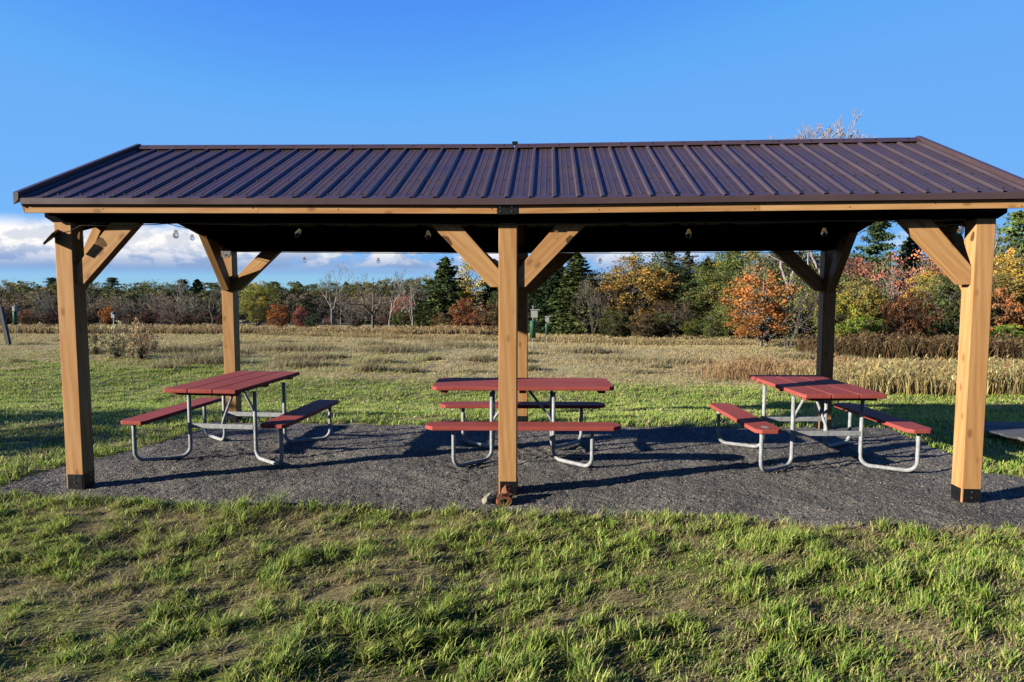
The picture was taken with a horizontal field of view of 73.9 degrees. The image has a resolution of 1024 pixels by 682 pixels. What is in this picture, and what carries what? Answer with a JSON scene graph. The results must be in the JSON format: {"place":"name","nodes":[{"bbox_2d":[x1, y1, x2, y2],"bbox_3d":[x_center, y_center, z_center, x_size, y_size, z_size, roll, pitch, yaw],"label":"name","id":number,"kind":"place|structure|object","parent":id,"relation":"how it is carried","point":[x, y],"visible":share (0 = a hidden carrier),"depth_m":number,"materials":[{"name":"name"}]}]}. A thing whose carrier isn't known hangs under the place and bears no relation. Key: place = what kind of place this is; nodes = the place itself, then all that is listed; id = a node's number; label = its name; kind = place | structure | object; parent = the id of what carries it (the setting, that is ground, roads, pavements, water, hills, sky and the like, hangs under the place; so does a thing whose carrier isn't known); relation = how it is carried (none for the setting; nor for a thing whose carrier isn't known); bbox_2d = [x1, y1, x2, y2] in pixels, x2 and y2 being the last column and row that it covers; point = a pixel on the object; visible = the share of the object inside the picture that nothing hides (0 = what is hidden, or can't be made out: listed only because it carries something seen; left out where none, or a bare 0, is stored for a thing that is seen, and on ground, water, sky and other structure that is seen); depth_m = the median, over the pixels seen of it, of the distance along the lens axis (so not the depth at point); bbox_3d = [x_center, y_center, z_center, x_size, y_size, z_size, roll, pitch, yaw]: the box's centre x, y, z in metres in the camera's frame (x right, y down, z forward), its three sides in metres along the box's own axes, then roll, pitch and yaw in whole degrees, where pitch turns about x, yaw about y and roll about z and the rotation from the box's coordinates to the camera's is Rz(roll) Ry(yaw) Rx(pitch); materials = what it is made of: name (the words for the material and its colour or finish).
{"place":"outdoors","nodes":[
{"label":"outdoors","id":0,"kind":"place"},
{"bbox_2d":[0,291,1023,681],"bbox_3d":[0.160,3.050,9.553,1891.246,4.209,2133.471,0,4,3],"label":"ground","id":1,"kind":"structure","parent":0,"point":[386,671],"depth_m":4.07,"materials":[{"name":"green plant"}]},
{"bbox_2d":[0,306,11,344],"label":"wooden post","id":2,"kind":"object","parent":1,"relation":"on","point":[5,329],"visible":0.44,"depth_m":25.07,"materials":[{"name":"grey wood"}]},
{"bbox_2d":[0,289,54,323],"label":"bare tree","id":3,"kind":"object","parent":1,"relation":"on","point":[15,303],"visible":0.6,"depth_m":76.33,"materials":[{"name":"grey plant"}]},
{"bbox_2d":[0,280,57,322],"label":"broadleaf tree","id":4,"kind":"object","parent":1,"relation":"on","point":[25,288],"visible":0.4,"depth_m":79.44,"materials":[{"name":"green plant"}]},
{"bbox_2d":[12,309,47,325],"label":"shrub","id":5,"kind":"object","parent":1,"relation":"on","point":[29,316],"visible":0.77,"depth_m":61.09,"materials":[{"name":"brown plant"}]},
{"bbox_2d":[22,287,57,323],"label":"bare tree","id":6,"kind":"object","parent":1,"relation":"on","point":[45,303],"visible":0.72,"depth_m":72.49,"materials":[{"name":"grey plant"}]},
{"bbox_2d":[88,324,106,354],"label":"weed clump","id":7,"kind":"object","parent":1,"relation":"on","point":[95,336],"visible":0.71,"depth_m":21.30,"materials":[{"name":"brown plant"}]},
{"bbox_2d":[86,282,121,322],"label":"broadleaf tree","id":8,"kind":"object","parent":1,"relation":"on","point":[92,291],"visible":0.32,"depth_m":79.75,"materials":[{"name":"green plant"}]},
{"bbox_2d":[97,305,119,325],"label":"shrub","id":9,"kind":"object","parent":1,"relation":"on","point":[107,318],"visible":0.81,"depth_m":64.39,"materials":[{"name":"orange plant"}]},
{"bbox_2d":[89,320,139,358],"bbox_3d":[-11.914,-0.002,20.431,1.225,1.240,1.571,-2,5,-22],"label":"weed clump","id":10,"kind":"object","parent":1,"relation":"on","point":[115,348],"visible":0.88,"depth_m":20.36,"materials":[{"name":"brown plant"}]},
{"bbox_2d":[105,295,137,324],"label":"bare tree","id":11,"kind":"object","parent":1,"relation":"on","point":[119,309],"visible":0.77,"depth_m":71.87,"materials":[{"name":"grey plant"}]},
{"bbox_2d":[90,282,160,323],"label":"broadleaf tree","id":12,"kind":"object","parent":1,"relation":"on","point":[132,289],"visible":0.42,"depth_m":78.51,"materials":[{"name":"green plant"}]},
{"bbox_2d":[118,317,163,360],"bbox_3d":[-10.884,-0.034,19.973,1.187,1.362,0.925,-2,5,-30],"label":"weed clump","id":13,"kind":"object","parent":1,"relation":"on","point":[145,338],"visible":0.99,"depth_m":19.99,"materials":[{"name":"brown plant"}]},
{"bbox_2d":[133,309,160,324],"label":"shrub","id":14,"kind":"object","parent":1,"relation":"on","point":[148,317],"visible":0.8,"depth_m":64.11,"materials":[{"name":"brown plant"}]},
{"bbox_2d":[121,279,184,321],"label":"broadleaf tree","id":15,"kind":"object","parent":1,"relation":"on","point":[151,290],"visible":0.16,"depth_m":86.95,"materials":[{"name":"grey plant"}]},
{"bbox_2d":[137,290,175,323],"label":"bare tree","id":16,"kind":"object","parent":1,"relation":"on","point":[156,308],"visible":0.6,"depth_m":71.42,"materials":[{"name":"grey plant"}]},
{"bbox_2d":[138,292,196,325],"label":"bare tree","id":17,"kind":"object","parent":1,"relation":"on","point":[160,299],"visible":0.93,"depth_m":67.21,"materials":[{"name":"grey plant"}]},
{"bbox_2d":[148,282,191,322],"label":"broadleaf tree","id":18,"kind":"object","parent":1,"relation":"on","point":[168,286],"visible":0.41,"depth_m":86.53,"materials":[{"name":"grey plant"}]},
{"bbox_2d":[171,313,196,326],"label":"shrub","id":19,"kind":"object","parent":1,"relation":"on","point":[178,319],"visible":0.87,"depth_m":61.03,"materials":[{"name":"brown plant"}]},
{"bbox_2d":[171,291,214,321],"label":"bare tree","id":20,"kind":"object","parent":1,"relation":"on","point":[193,309],"visible":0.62,"depth_m":74.99,"materials":[{"name":"grey plant"}]},
{"bbox_2d":[181,278,219,321],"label":"pine tree","id":21,"kind":"object","parent":1,"relation":"on","point":[196,288],"visible":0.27,"depth_m":95.62,"materials":[{"name":"green plant"}]},
{"bbox_2d":[189,282,251,322],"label":"broadleaf tree","id":22,"kind":"object","parent":1,"relation":"on","point":[214,287],"visible":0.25,"depth_m":85.54,"materials":[{"name":"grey plant"}]},
{"bbox_2d":[0,322,498,334],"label":"tall grass","id":23,"kind":"structure","parent":1,"relation":"on","point":[159,328],"depth_m":40.53,"materials":[{"name":"beige plant"}]},
{"bbox_2d":[238,282,277,325],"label":"broadleaf tree","id":24,"kind":"object","parent":1,"relation":"on","point":[255,303],"visible":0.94,"depth_m":53.16,"materials":[{"name":"yellow plant"}]},
{"bbox_2d":[266,303,292,328],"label":"shrub","id":25,"kind":"object","parent":1,"relation":"on","point":[283,316],"visible":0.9,"depth_m":51.40,"materials":[{"name":"orange plant"}]},
{"bbox_2d":[260,281,324,324],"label":"broadleaf tree","id":26,"kind":"object","parent":1,"relation":"on","point":[298,291],"visible":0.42,"depth_m":76.33,"materials":[{"name":"green plant"}]},
{"bbox_2d":[291,306,308,327],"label":"shrub","id":27,"kind":"object","parent":1,"relation":"on","point":[296,320],"visible":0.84,"depth_m":56.39,"materials":[{"name":"red plant"}]},
{"bbox_2d":[306,295,332,324],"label":"bare tree","id":28,"kind":"object","parent":1,"relation":"on","point":[320,317],"visible":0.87,"depth_m":76.08,"materials":[{"name":"grey plant"}]},
{"bbox_2d":[304,279,346,322],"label":"tree","id":29,"kind":"object","parent":1,"relation":"on","point":[318,292],"visible":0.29,"depth_m":83.03,"materials":[{"name":"green plant"}]},
{"bbox_2d":[316,264,354,326],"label":"bare tree","id":30,"kind":"object","parent":1,"relation":"on","point":[332,310],"visible":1,"depth_m":54.31,"materials":[{"name":"grey plant"}]},
{"bbox_2d":[327,292,366,326],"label":"bare tree","id":31,"kind":"object","parent":1,"relation":"on","point":[348,314],"visible":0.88,"depth_m":52.41,"materials":[{"name":"grey plant"}]},
{"bbox_2d":[337,273,401,327],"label":"bare tree","id":32,"kind":"object","parent":1,"relation":"on","point":[373,312],"visible":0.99,"depth_m":49.78,"materials":[{"name":"grey plant"}]},
{"bbox_2d":[352,292,390,322],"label":"bare tree","id":33,"kind":"object","parent":1,"relation":"on","point":[368,297],"visible":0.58,"depth_m":69.08,"materials":[{"name":"grey plant"}]},
{"bbox_2d":[336,277,417,324],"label":"broadleaf tree","id":34,"kind":"object","parent":1,"relation":"on","point":[379,284],"visible":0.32,"depth_m":78.68,"materials":[{"name":"green plant"}]},
{"bbox_2d":[372,279,419,319],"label":"broadleaf tree","id":35,"kind":"object","parent":1,"relation":"on","point":[384,291],"visible":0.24,"depth_m":79.07,"materials":[{"name":"grey plant"}]},
{"bbox_2d":[385,270,415,326],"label":"bare tree","id":36,"kind":"object","parent":1,"relation":"on","point":[395,284],"visible":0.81,"depth_m":52.00,"materials":[{"name":"grey plant"}]},
{"bbox_2d":[389,309,413,328],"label":"shrub","id":37,"kind":"object","parent":1,"relation":"on","point":[397,319],"visible":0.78,"depth_m":48.75,"materials":[{"name":"green plant"}]},
{"bbox_2d":[399,274,449,317],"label":"broadleaf tree","id":38,"kind":"object","parent":1,"relation":"on","point":[417,287],"visible":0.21,"depth_m":79.05,"materials":[{"name":"green plant"}]},
{"bbox_2d":[407,256,478,329],"bbox_3d":[-5.031,-3.082,51.554,7.229,6.748,6.663,-1,5,-10],"label":"spruce tree","id":39,"kind":"object","parent":1,"relation":"on","point":[448,287],"visible":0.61,"depth_m":51.20,"materials":[{"name":"green plant"}]},
{"bbox_2d":[449,298,483,327],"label":"shrub","id":40,"kind":"object","parent":1,"relation":"on","point":[457,316],"visible":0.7,"depth_m":48.59,"materials":[{"name":"orange plant"}]},
{"bbox_2d":[455,258,484,312],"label":"birch tree","id":41,"kind":"object","parent":1,"relation":"on","point":[467,284],"visible":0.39,"depth_m":55.35,"materials":[{"name":"yellow plant"}]},
{"bbox_2d":[462,302,497,327],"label":"shrub","id":42,"kind":"object","parent":1,"relation":"on","point":[472,322],"visible":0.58,"depth_m":45.48,"materials":[{"name":"orange plant"}]},
{"bbox_2d":[472,258,498,326],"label":"spruce tree","id":43,"kind":"object","parent":1,"relation":"on","point":[487,290],"visible":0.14,"depth_m":54.05,"materials":[{"name":"green plant"}]},
{"bbox_2d":[480,302,531,335],"bbox_3d":[-0.214,-0.989,33.487,2.838,2.157,2.223,-1,5,-14],"label":"shrub","id":44,"kind":"object","parent":1,"relation":"on","point":[493,315],"visible":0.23,"depth_m":33.33,"materials":[{"name":"brown plant"}]},
{"bbox_2d":[0,331,1022,392],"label":"field grass","id":45,"kind":"structure","parent":1,"relation":"on","point":[378,345],"depth_m":21.26,"materials":[{"name":"beige plant"}]},
{"bbox_2d":[0,420,1023,531],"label":"gravel pad","id":46,"kind":"object","parent":1,"relation":"on","point":[409,468],"visible":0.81,"depth_m":6.26,"materials":[{"name":"grey gravel"}]},
{"bbox_2d":[121,371,338,465],"bbox_3d":[-2.891,0.783,7.207,1.680,0.760,1.440,1,5,6],"label":"picnic table","id":47,"kind":"object","parent":46,"relation":"on","point":[232,384],"visible":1,"depth_m":6.91,"materials":[{"name":"red paint"}]},
{"bbox_2d":[13,136,1023,502],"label":"pavilion","id":48,"kind":"structure","parent":46,"relation":"on","point":[633,196],"depth_m":5.73,"materials":[{"name":"brown wood"}]},
{"bbox_2d":[56,219,967,263],"bbox_3d":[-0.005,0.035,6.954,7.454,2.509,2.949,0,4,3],"label":"string lights","id":49,"kind":"object","parent":48,"relation":"hanging from","point":[960,231],"visible":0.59,"depth_m":5.58,"materials":[{"name":"black plastic"}]},
{"bbox_2d":[425,378,620,467],"bbox_3d":[0.109,0.801,7.029,1.840,0.760,1.420,0,4,1],"label":"picnic table","id":50,"kind":"object","parent":46,"relation":"on","point":[551,385],"visible":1,"depth_m":6.76,"materials":[{"name":"red paint"}]},
{"bbox_2d":[709,375,932,472],"bbox_3d":[3.038,0.812,6.935,1.650,0.760,1.460,0,4,-1],"label":"picnic table","id":51,"kind":"object","parent":46,"relation":"on","point":[817,388],"visible":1,"depth_m":6.58,"materials":[{"name":"red paint"}]},
{"bbox_2d":[528,266,598,333],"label":"spruce tree","id":52,"kind":"object","parent":1,"relation":"on","point":[547,292],"visible":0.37,"depth_m":42.66,"materials":[{"name":"green plant"}]},
{"bbox_2d":[536,254,610,335],"bbox_3d":[4.127,-2.691,41.174,5.408,5.465,4.787,-2,5,-22],"label":"spruce tree","id":53,"kind":"object","parent":1,"relation":"on","point":[573,274],"visible":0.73,"depth_m":40.79,"materials":[{"name":"green plant"}]},
{"bbox_2d":[568,279,612,335],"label":"bare tree","id":54,"kind":"object","parent":1,"relation":"on","point":[589,306],"visible":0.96,"depth_m":38.45,"materials":[{"name":"grey plant"}]},
{"bbox_2d":[567,268,629,331],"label":"broadleaf tree","id":55,"kind":"object","parent":1,"relation":"on","point":[603,297],"visible":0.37,"depth_m":40.62,"materials":[{"name":"green plant"}]},
{"bbox_2d":[595,307,630,337],"bbox_3d":[5.147,-0.898,34.504,1.923,1.663,1.993,1,5,17],"label":"shrub","id":56,"kind":"object","parent":1,"relation":"on","point":[618,319],"visible":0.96,"depth_m":34.28,"materials":[{"name":"green plant"}]},
{"bbox_2d":[593,252,682,320],"bbox_3d":[7.267,-2.755,40.105,5.087,5.292,5.469,-4,6,-39],"label":"oak tree","id":57,"kind":"object","parent":1,"relation":"on","point":[656,288],"visible":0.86,"depth_m":39.28,"materials":[{"name":"yellow plant"}]},
{"bbox_2d":[625,311,658,337],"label":"shrub","id":58,"kind":"object","parent":1,"relation":"on","point":[635,328],"visible":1,"depth_m":33.16,"materials":[{"name":"brown plant"}]},
{"bbox_2d":[624,252,695,323],"bbox_3d":[10.030,-3.413,46.923,5.764,6.108,5.361,-4,6,-45],"label":"broadleaf tree","id":59,"kind":"object","parent":1,"relation":"on","point":[656,264],"visible":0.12,"depth_m":46.51,"materials":[{"name":"plant"}]},
{"bbox_2d":[639,253,684,334],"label":"spruce tree","id":60,"kind":"object","parent":1,"relation":"on","point":[670,258],"visible":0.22,"depth_m":42.76,"materials":[{"name":"green plant"}]},
{"bbox_2d":[641,311,685,337],"bbox_3d":[7.679,-0.810,34.836,2.333,1.590,1.827,2,5,19],"label":"shrub","id":61,"kind":"object","parent":1,"relation":"on","point":[665,331],"visible":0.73,"depth_m":34.63,"materials":[{"name":"green plant"}]},
{"bbox_2d":[663,253,698,334],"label":"spruce tree","id":62,"kind":"object","parent":1,"relation":"on","point":[689,263],"visible":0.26,"depth_m":41.72,"materials":[{"name":"green plant"}]},
{"bbox_2d":[661,279,712,332],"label":"broadleaf tree","id":63,"kind":"object","parent":1,"relation":"on","point":[686,299],"visible":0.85,"depth_m":38.41,"materials":[{"name":"green plant"}]},
{"bbox_2d":[679,319,703,336],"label":"shrub","id":64,"kind":"object","parent":1,"relation":"on","point":[695,331],"visible":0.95,"depth_m":36.94,"materials":[{"name":"green plant"}]},
{"bbox_2d":[673,257,734,335],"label":"spruce tree","id":65,"kind":"object","parent":1,"relation":"on","point":[707,261],"visible":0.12,"depth_m":40.61,"materials":[{"name":"green plant"}]},
{"bbox_2d":[698,310,728,338],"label":"shrub","id":66,"kind":"object","parent":1,"relation":"on","point":[709,329],"visible":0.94,"depth_m":33.22,"materials":[{"name":"green plant"}]},
{"bbox_2d":[683,261,751,324],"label":"broadleaf tree","id":67,"kind":"object","parent":1,"relation":"on","point":[713,280],"visible":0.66,"depth_m":38.37,"materials":[{"name":"green plant"}]},
{"bbox_2d":[696,251,761,307],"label":"broadleaf tree","id":68,"kind":"object","parent":1,"relation":"on","point":[736,262],"visible":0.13,"depth_m":44.01,"materials":[{"name":"green plant"}]},
{"bbox_2d":[714,280,769,339],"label":"broadleaf tree","id":69,"kind":"object","parent":1,"relation":"on","point":[724,309],"visible":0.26,"depth_m":32.03,"materials":[{"name":"green plant"}]},
{"bbox_2d":[727,251,785,298],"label":"broadleaf tree","id":70,"kind":"object","parent":1,"relation":"on","point":[754,266],"visible":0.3,"depth_m":35.58,"materials":[{"name":"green plant"}]},
{"bbox_2d":[715,265,803,347],"bbox_3d":[8.856,-1.164,24.385,2.914,3.090,3.089,-1,5,-14],"label":"broadleaf tree","id":71,"kind":"object","parent":1,"relation":"on","point":[752,323],"visible":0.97,"depth_m":24.06,"materials":[{"name":"orange plant"}]},
{"bbox_2d":[734,251,819,313],"bbox_3d":[20.923,-4.061,54.393,7.902,7.022,7.350,1,5,15],"label":"broadleaf tree","id":72,"kind":"object","parent":1,"relation":"on","point":[784,265],"visible":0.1,"depth_m":52.93,"materials":[{"name":"grey plant"}]},
{"bbox_2d":[747,265,837,348],"bbox_3d":[9.718,-1.131,23.658,3.100,3.090,2.400,5,6,45],"label":"bare tree","id":73,"kind":"object","parent":1,"relation":"on","point":[797,299],"visible":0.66,"depth_m":23.41,"materials":[{"name":"grey plant"}]},
{"bbox_2d":[774,275,818,341],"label":"broadleaf tree","id":74,"kind":"object","parent":1,"relation":"on","point":[803,316],"visible":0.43,"depth_m":24.48,"materials":[{"name":"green plant"}]},
{"bbox_2d":[753,106,875,273],"bbox_3d":[21.106,-8.223,49.029,10.208,16.668,6.812,3,5,32],"label":"bare tree","id":75,"kind":"object","parent":1,"relation":"on","point":[828,131],"visible":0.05,"depth_m":47.80,"materials":[{"name":"grey plant"}]},
{"bbox_2d":[795,271,861,319],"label":"broadleaf tree","id":76,"kind":"object","parent":1,"relation":"on","point":[843,277],"visible":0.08,"depth_m":34.14,"materials":[{"name":"green plant"}]},
{"bbox_2d":[809,293,863,338],"bbox_3d":[13.723,-0.886,28.816,2.002,2.411,2.556,1,5,13],"label":"shrub","id":77,"kind":"object","parent":1,"relation":"on","point":[844,305],"visible":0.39,"depth_m":28.44,"materials":[{"name":"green plant"}]},
{"bbox_2d":[839,315,879,339],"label":"shrub","id":78,"kind":"object","parent":1,"relation":"on","point":[851,327],"visible":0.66,"depth_m":27.66,"materials":[{"name":"green plant"}]},
{"bbox_2d":[836,257,886,310],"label":"broadleaf tree","id":79,"kind":"object","parent":1,"relation":"on","point":[848,272],"visible":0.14,"depth_m":39.91,"materials":[{"name":"red plant"}]},
{"bbox_2d":[837,276,894,332],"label":"broadleaf tree","id":80,"kind":"object","parent":1,"relation":"on","point":[869,297],"visible":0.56,"depth_m":31.18,"materials":[{"name":"yellow plant"}]},
{"bbox_2d":[849,222,905,296],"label":"pine tree","id":81,"kind":"object","parent":1,"relation":"on","point":[878,234],"visible":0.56,"depth_m":47.52,"materials":[{"name":"green plant"}]},
{"bbox_2d":[859,251,924,326],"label":"broadleaf tree","id":82,"kind":"object","parent":1,"relation":"on","point":[894,293],"visible":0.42,"depth_m":37.05,"materials":[{"name":"red plant"}]},
{"bbox_2d":[789,329,1023,361],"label":"brush","id":83,"kind":"object","parent":1,"relation":"on","point":[939,346],"visible":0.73,"depth_m":20.62,"materials":[{"name":"brown plant"}]},
{"bbox_2d":[884,236,932,331],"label":"spruce tree","id":84,"kind":"object","parent":1,"relation":"on","point":[910,244],"visible":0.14,"depth_m":49.48,"materials":[{"name":"green plant"}]},
{"bbox_2d":[878,288,943,340],"bbox_3d":[14.867,-0.802,25.322,1.657,2.414,2.116,-2,5,-29],"label":"shrub","id":85,"kind":"object","parent":1,"relation":"on","point":[913,325],"visible":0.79,"depth_m":25.14,"materials":[{"name":"red plant"}]},
{"bbox_2d":[895,249,944,316],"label":"broadleaf tree","id":86,"kind":"object","parent":1,"relation":"on","point":[913,269],"visible":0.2,"depth_m":38.17,"materials":[{"name":"red plant"}]},
{"bbox_2d":[907,271,960,333],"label":"broadleaf tree","id":87,"kind":"object","parent":1,"relation":"on","point":[927,284],"visible":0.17,"depth_m":31.39,"materials":[{"name":"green plant"}]},
{"bbox_2d":[925,321,959,339],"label":"shrub","id":88,"kind":"object","parent":1,"relation":"on","point":[950,329],"visible":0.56,"depth_m":26.55,"materials":[{"name":"green plant"}]},
{"bbox_2d":[914,274,998,336],"bbox_3d":[19.248,-1.315,29.461,2.959,3.156,3.067,1,5,7],"label":"shrub","id":89,"kind":"object","parent":1,"relation":"on","point":[951,310],"visible":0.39,"depth_m":29.34,"materials":[{"name":"green plant"}]},
{"bbox_2d":[931,265,1023,326],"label":"broadleaf tree","id":90,"kind":"object","parent":1,"relation":"on","point":[1002,280],"visible":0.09,"depth_m":31.50,"materials":[{"name":"orange plant"}]},
{"bbox_2d":[984,422,1023,441],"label":"table","id":91,"kind":"object","parent":1,"relation":"on","point":[1011,430],"visible":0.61,"depth_m":7.89,"materials":[{"name":"grey wood"}]},
{"bbox_2d":[989,287,1023,338],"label":"shrub","id":92,"kind":"object","parent":1,"relation":"on","point":[1007,305],"visible":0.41,"depth_m":28.09,"materials":[{"name":"orange plant"}]},
{"bbox_2d":[990,323,1023,342],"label":"shrub","id":93,"kind":"object","parent":1,"relation":"on","point":[1014,332],"visible":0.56,"depth_m":26.97,"materials":[{"name":"green plant"}]},
{"bbox_2d":[992,247,1023,331],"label":"broadleaf tree","id":94,"kind":"object","parent":1,"relation":"on","point":[1010,263],"visible":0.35,"depth_m":33.61,"materials":[{"name":"yellow plant"}]},
{"bbox_2d":[993,223,1023,290],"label":"broadleaf tree","id":95,"kind":"object","parent":1,"relation":"on","point":[1020,249],"visible":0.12,"depth_m":41.38,"materials":[{"name":"plant"}]},
{"bbox_2d":[994,210,1023,279],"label":"pine tree","id":96,"kind":"object","parent":1,"relation":"on","point":[1016,218],"visible":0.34,"depth_m":44.23,"materials":[{"name":"green plant"}]},
{"bbox_2d":[0,0,1023,290],"label":"sky","id":97,"kind":"structure","parent":0,"point":[82,82],"materials":[{"name":"blue"}]},
{"bbox_2d":[8,422,1021,677],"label":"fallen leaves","id":98,"kind":"object","parent":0,"point":[542,554],"visible":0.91,"depth_m":4.05,"materials":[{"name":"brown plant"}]},
{"bbox_2d":[259,329,1018,345],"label":"tall grass","id":99,"kind":"structure","parent":0,"point":[669,341],"depth_m":29.77,"materials":[{"name":"beige plant"}]},
{"bbox_2d":[676,351,889,382],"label":"tall grass","id":100,"kind":"structure","parent":0,"point":[755,368],"depth_m":16.67,"materials":[{"name":"beige plant"}]},
{"bbox_2d":[765,352,1023,396],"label":"tall grass","id":101,"kind":"structure","parent":0,"point":[1003,376],"depth_m":13.77,"materials":[{"name":"beige plant"}]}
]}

